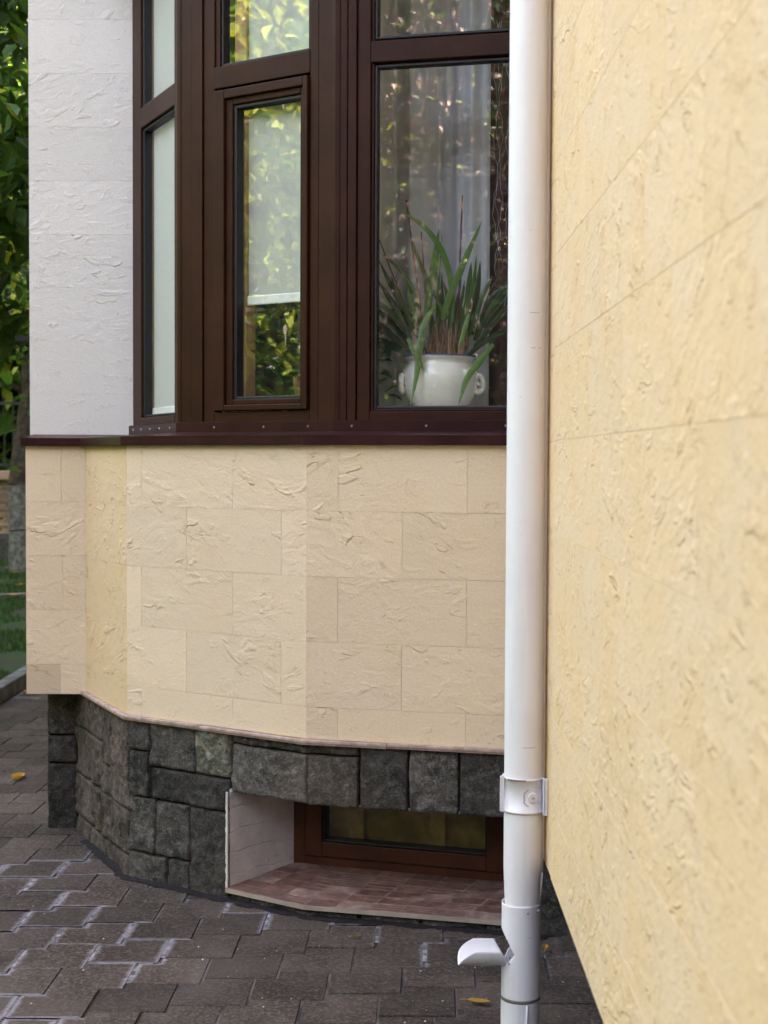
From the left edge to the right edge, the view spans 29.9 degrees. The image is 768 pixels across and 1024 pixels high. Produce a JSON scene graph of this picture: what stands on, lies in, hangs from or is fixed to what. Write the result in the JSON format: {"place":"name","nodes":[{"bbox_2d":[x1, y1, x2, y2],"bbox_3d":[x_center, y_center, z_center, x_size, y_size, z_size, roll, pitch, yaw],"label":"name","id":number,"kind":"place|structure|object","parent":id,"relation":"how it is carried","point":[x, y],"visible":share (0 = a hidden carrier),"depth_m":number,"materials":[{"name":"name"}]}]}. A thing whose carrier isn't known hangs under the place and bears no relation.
{"place":"outdoors","nodes":[
{"label":"outdoors","id":0,"kind":"place"},
{"bbox_2d":[0,558,25,679],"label":"lawn","id":1,"kind":"structure","parent":0,"point":[13,661],"depth_m":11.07,"materials":[{"name":"plant"}]},
{"bbox_2d":[0,471,9,559],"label":"garden wall","id":2,"kind":"structure","parent":1,"relation":"on","point":[4,527],"depth_m":19.70,"materials":[{"name":"stone"}]},
{"bbox_2d":[0,397,18,470],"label":"iron railing","id":3,"kind":"object","parent":2,"relation":"on","point":[12,403],"visible":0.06,"depth_m":19.80,"materials":[{"name":"black metal"}]},
{"bbox_2d":[0,593,25,598],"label":"kerb stone","id":4,"kind":"object","parent":1,"relation":"on","point":[6,596],"depth_m":14.26,"materials":[{"name":"concrete"}]},
{"bbox_2d":[0,7,29,572],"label":"slender tree","id":5,"kind":"object","parent":1,"relation":"on","point":[17,515],"visible":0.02,"depth_m":17.45,"materials":[{"name":"green plant"}]},
{"bbox_2d":[0,0,29,471],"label":"broadleaf tree","id":6,"kind":"object","parent":1,"relation":"on","point":[14,162],"visible":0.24,"depth_m":7.91,"materials":[{"name":"green plant"}]},
{"bbox_2d":[0,7,29,403],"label":"garden tree","id":7,"kind":"object","parent":1,"relation":"on","point":[24,269],"visible":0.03,"depth_m":12.28,"materials":[{"name":"green plant"}]},
{"bbox_2d":[0,689,602,1023],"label":"paving","id":8,"kind":"structure","parent":0,"point":[142,962],"depth_m":4.08,"materials":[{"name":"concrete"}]},
{"bbox_2d":[8,772,24,781],"bbox_3d":[-1.609,1.160,6.299,0.055,0.025,0.144,1,2,12],"label":"fallen leaf","id":9,"kind":"object","parent":8,"relation":"on","point":[18,775],"visible":1,"depth_m":6.33,"materials":[{"name":"yellow plant"}]},
{"bbox_2d":[15,335,29,341],"bbox_3d":[-1.759,-0.180,7.899,0.520,2.600,0.040,0,2,0],"label":"metal trellis","id":10,"kind":"object","parent":8,"relation":"on","point":[22,338],"visible":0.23,"depth_m":7.85,"materials":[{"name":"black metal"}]},
{"bbox_2d":[22,906,578,1022],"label":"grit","id":11,"kind":"object","parent":8,"relation":"on","point":[290,998],"visible":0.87,"depth_m":3.89,"materials":[{"name":"grey gravel"}]},
{"bbox_2d":[467,998,489,1001],"bbox_3d":[0.235,1.266,3.731,0.082,0.006,0.026,1,2,15],"label":"fallen leaf","id":12,"kind":"object","parent":8,"relation":"on","point":[478,1000],"visible":1,"depth_m":3.73,"materials":[{"name":"yellow plant"}]},
{"label":"ground","id":13,"kind":"structure","parent":0,"visible":0},
{"bbox_2d":[0,28,25,470],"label":"hedge","id":14,"kind":"object","parent":13,"relation":"on","point":[7,394],"depth_m":21.61,"materials":[{"name":"green plant"}]},
{"bbox_2d":[0,671,26,703],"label":"kerb stone","id":15,"kind":"object","parent":13,"relation":"on","point":[13,684],"visible":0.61,"depth_m":8.70,"materials":[{"name":"concrete"}]},
{"bbox_2d":[17,665,26,670],"bbox_3d":[-2.275,1.030,9.544,0.090,0.098,0.992,0,2,0],"label":"kerb stone","id":16,"kind":"object","parent":13,"relation":"on","point":[24,668],"visible":0.11,"depth_m":9.11,"materials":[{"name":"concrete"}]},
{"bbox_2d":[20,0,767,1023],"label":"house","id":17,"kind":"structure","parent":13,"relation":"on","point":[266,652],"depth_m":4.38,"materials":[{"name":"paint"}]},
{"bbox_2d":[132,0,175,425],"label":"bay window","id":18,"kind":"structure","parent":17,"relation":"in","point":[149,114],"depth_m":5.32,"materials":[{"name":"brown wood"}]},
{"bbox_2d":[153,0,174,413],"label":"roller blind","id":19,"kind":"object","parent":17,"relation":"attached to","point":[164,308],"visible":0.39,"depth_m":5.21,"materials":[{"name":"fabric"}]},
{"bbox_2d":[204,0,318,421],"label":"bay window","id":20,"kind":"structure","parent":17,"relation":"in","point":[230,89],"depth_m":4.77,"materials":[{"name":"brown wood"}]},
{"bbox_2d":[247,0,308,305],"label":"roller blind","id":21,"kind":"object","parent":17,"relation":"attached to","point":[278,26],"visible":0.57,"depth_m":4.75,"materials":[{"name":"fabric"}]},
{"bbox_2d":[251,302,405,400],"bbox_3d":[-0.192,-0.529,4.910,0.570,0.483,0.386,1,2,30],"label":"houseplant","id":22,"kind":"object","parent":17,"relation":"on","point":[286,335],"visible":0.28,"depth_m":4.93,"materials":[{"name":"green plant"}]},
{"bbox_2d":[297,0,490,405],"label":"sheer curtain","id":23,"kind":"object","parent":17,"relation":"hanging from","point":[435,125],"visible":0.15,"depth_m":4.91,"materials":[{"name":"white fabric"}]},
{"bbox_2d":[294,801,503,881],"bbox_3d":[0.110,1.027,4.681,0.870,0.304,0.062,1,2,17],"label":"basement window","id":24,"kind":"structure","parent":17,"relation":"in","point":[313,842],"depth_m":4.69,"materials":[{"name":"brown wood"}]},
{"bbox_2d":[357,0,509,420],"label":"bay window","id":25,"kind":"structure","parent":17,"relation":"in","point":[376,53],"depth_m":4.51,"materials":[{"name":"brown wood"}]},
{"bbox_2d":[398,354,485,405],"bbox_3d":[0.189,-0.422,4.728,0.285,0.176,0.262,0,2,0],"label":"flower pot","id":26,"kind":"object","parent":17,"relation":"on","point":[440,379],"visible":0.88,"depth_m":4.63,"materials":[{"name":"ceramic"}]},
{"bbox_2d":[379,195,507,405],"bbox_3d":[0.190,-0.686,4.699,0.496,0.693,0.271,0,2,0],"label":"orchid plant","id":27,"kind":"object","parent":26,"relation":"in","point":[460,328],"visible":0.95,"depth_m":4.70,"materials":[{"name":"green plant"}]},
{"bbox_2d":[489,0,509,405],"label":"brown drape","id":28,"kind":"object","parent":17,"relation":"hanging from","point":[500,11],"visible":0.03,"depth_m":4.91,"materials":[{"name":"fabric"}]},
{"bbox_2d":[492,23,509,305],"bbox_3d":[0.387,-1.132,4.682,0.071,0.922,0.001,0,2,0],"label":"wire garland","id":29,"kind":"object","parent":17,"relation":"hanging from","point":[500,166],"visible":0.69,"depth_m":4.68},
{"bbox_2d":[458,0,550,1023],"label":"downpipe","id":30,"kind":"object","parent":17,"relation":"attached to","point":[523,794],"visible":1,"depth_m":3.39,"materials":[{"name":"white paint"}]}
]}

